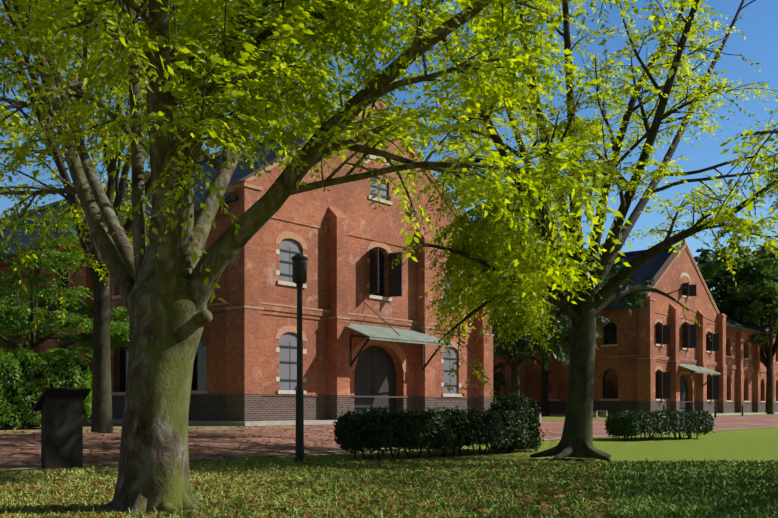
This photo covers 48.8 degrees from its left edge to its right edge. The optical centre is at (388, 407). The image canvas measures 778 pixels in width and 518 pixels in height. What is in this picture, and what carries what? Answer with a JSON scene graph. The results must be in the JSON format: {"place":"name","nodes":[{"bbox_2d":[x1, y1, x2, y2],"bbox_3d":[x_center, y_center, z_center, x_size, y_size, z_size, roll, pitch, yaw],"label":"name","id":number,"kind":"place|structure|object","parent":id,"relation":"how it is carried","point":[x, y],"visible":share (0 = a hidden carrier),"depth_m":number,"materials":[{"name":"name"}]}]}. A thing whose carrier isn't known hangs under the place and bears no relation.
{"place":"outdoors","nodes":[
{"label":"outdoors","id":0,"kind":"place"},
{"bbox_2d":[0,234,23,273],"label":"tree","id":1,"kind":"object","parent":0,"point":[3,257],"depth_m":37.00,"materials":[{"name":"green plant"}]},
{"bbox_2d":[0,205,205,362],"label":"maple","id":2,"kind":"object","parent":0,"point":[120,328],"depth_m":25.32,"materials":[{"name":"green plant"}]},
{"bbox_2d":[0,414,777,517],"bbox_3d":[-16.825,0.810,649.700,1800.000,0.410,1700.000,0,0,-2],"label":"lawn","id":3,"kind":"structure","parent":0,"point":[757,444],"depth_m":17.80,"materials":[{"name":"green plant"}]},
{"bbox_2d":[0,345,92,429],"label":"tall hedge","id":4,"kind":"object","parent":3,"relation":"on","point":[44,359],"depth_m":23.45,"materials":[{"name":"green plant"}]},
{"bbox_2d":[32,387,90,469],"bbox_3d":[-4.923,0.320,12.903,0.431,1.228,0.720,0,0,41],"label":"info sign stand","id":5,"kind":"object","parent":3,"relation":"on","point":[61,409],"visible":0.88,"depth_m":12.82,"materials":[{"name":"metal"}]},
{"bbox_2d":[0,0,411,432],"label":"zelkova","id":6,"kind":"object","parent":3,"relation":"on","point":[101,419],"depth_m":20.07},
{"bbox_2d":[0,97,493,425],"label":"warehouse","id":7,"kind":"structure","parent":3,"relation":"on","point":[367,343],"depth_m":31.76,"materials":[{"name":"brick"}]},
{"bbox_2d":[291,253,307,461],"bbox_3d":[-1.592,-0.894,15.281,0.300,3.710,0.292,0,0,-2],"label":"lamp post","id":8,"kind":"object","parent":3,"relation":"on","point":[299,270],"visible":0.96,"depth_m":15.23,"materials":[{"name":"black metal"}]},
{"bbox_2d":[0,425,615,517],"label":"fallen leaves","id":9,"kind":"object","parent":3,"relation":"on","point":[278,514],"visible":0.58,"depth_m":10.57,"materials":[{"name":"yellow plant"}]},
{"bbox_2d":[0,0,730,516],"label":"tree","id":10,"kind":"object","parent":3,"relation":"on","point":[318,42],"depth_m":7.74,"materials":[{"name":"green plant"}]},
{"bbox_2d":[0,427,766,469],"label":"path kerb","id":11,"kind":"structure","parent":3,"relation":"on","point":[281,454],"depth_m":15.88,"materials":[{"name":"stone"}]},
{"bbox_2d":[0,456,777,517],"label":"grass blades","id":12,"kind":"object","parent":3,"relation":"on","point":[740,504],"visible":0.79,"depth_m":10.33,"materials":[{"name":"green plant"}]},
{"bbox_2d":[333,404,539,459],"bbox_3d":[1.131,0.462,17.556,5.493,1.123,1.380,0,0,-43],"label":"hedge","id":13,"kind":"object","parent":3,"relation":"on","point":[348,432],"depth_m":16.71,"materials":[{"name":"green plant"}]},
{"bbox_2d":[425,412,461,448],"bbox_3d":[1.245,0.517,19.557,0.660,0.830,0.660,0,0,41],"label":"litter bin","id":14,"kind":"object","parent":3,"relation":"on","point":[434,447],"depth_m":19.33,"materials":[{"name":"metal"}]},
{"bbox_2d":[486,390,544,452],"bbox_3d":[2.838,0.337,19.278,1.275,1.450,1.073,0,0,-40],"label":"shrub","id":15,"kind":"object","parent":3,"relation":"on","point":[519,400],"depth_m":19.11,"materials":[{"name":"green plant"}]},
{"bbox_2d":[341,0,777,460],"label":"zelkova","id":16,"kind":"object","parent":3,"relation":"on","point":[477,235],"depth_m":15.69,"materials":[{"name":"green plant"}]},
{"bbox_2d":[492,240,632,415],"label":"tree","id":17,"kind":"object","parent":3,"relation":"on","point":[613,268],"depth_m":62.02,"materials":[{"name":"green plant"}]},
{"bbox_2d":[490,229,655,404],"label":"tree","id":18,"kind":"object","parent":3,"relation":"on","point":[565,320],"depth_m":48.61,"materials":[{"name":"green plant"}]},
{"bbox_2d":[593,410,607,417],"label":"bench","id":19,"kind":"object","parent":3,"relation":"on","point":[603,413],"visible":0.73,"depth_m":52.27,"materials":[{"name":"metal"}]},
{"bbox_2d":[492,229,732,415],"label":"warehouse","id":20,"kind":"structure","parent":3,"relation":"on","point":[653,354],"depth_m":61.48,"materials":[{"name":"brick"}]},
{"bbox_2d":[604,408,714,440],"bbox_3d":[8.348,0.510,26.240,5.104,1.016,1.300,0,0,-40],"label":"hedge","id":21,"kind":"object","parent":3,"relation":"on","point":[612,425],"depth_m":25.44,"materials":[{"name":"green plant"}]},
{"bbox_2d":[645,124,777,271],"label":"zelkova","id":22,"kind":"object","parent":3,"relation":"on","point":[744,144],"depth_m":12.97,"materials":[{"name":"green plant"}]},
{"bbox_2d":[698,211,777,413],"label":"tree","id":23,"kind":"object","parent":3,"relation":"on","point":[751,306],"depth_m":77.20,"materials":[{"name":"green plant"}]},
{"bbox_2d":[710,291,777,414],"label":"warehouse","id":24,"kind":"structure","parent":3,"relation":"on","point":[746,378],"depth_m":76.90,"materials":[{"name":"brick"}]},
{"bbox_2d":[0,415,777,468],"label":"path paving","id":25,"kind":"structure","parent":0,"point":[719,422],"depth_m":18.59,"materials":[{"name":"brick"}]},
{"bbox_2d":[0,426,295,434],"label":"lawn strip","id":26,"kind":"object","parent":25,"relation":"on","point":[29,432],"visible":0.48,"depth_m":23.20,"materials":[{"name":"green plant"}]},
{"bbox_2d":[7,427,306,434],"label":"path kerb","id":27,"kind":"structure","parent":25,"relation":"on","point":[96,432],"depth_m":22.69,"materials":[{"name":"stone"}]},
{"bbox_2d":[0,0,777,289],"label":"sky","id":28,"kind":"structure","parent":0,"point":[760,23],"materials":[{"name":"blue"}]},
{"bbox_2d":[693,247,737,294],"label":"tree","id":29,"kind":"object","parent":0,"point":[702,250],"depth_m":106.83,"materials":[{"name":"green plant"}]},
{"bbox_2d":[694,234,777,321],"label":"tree","id":30,"kind":"object","parent":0,"point":[726,279],"depth_m":84.13,"materials":[{"name":"green plant"}]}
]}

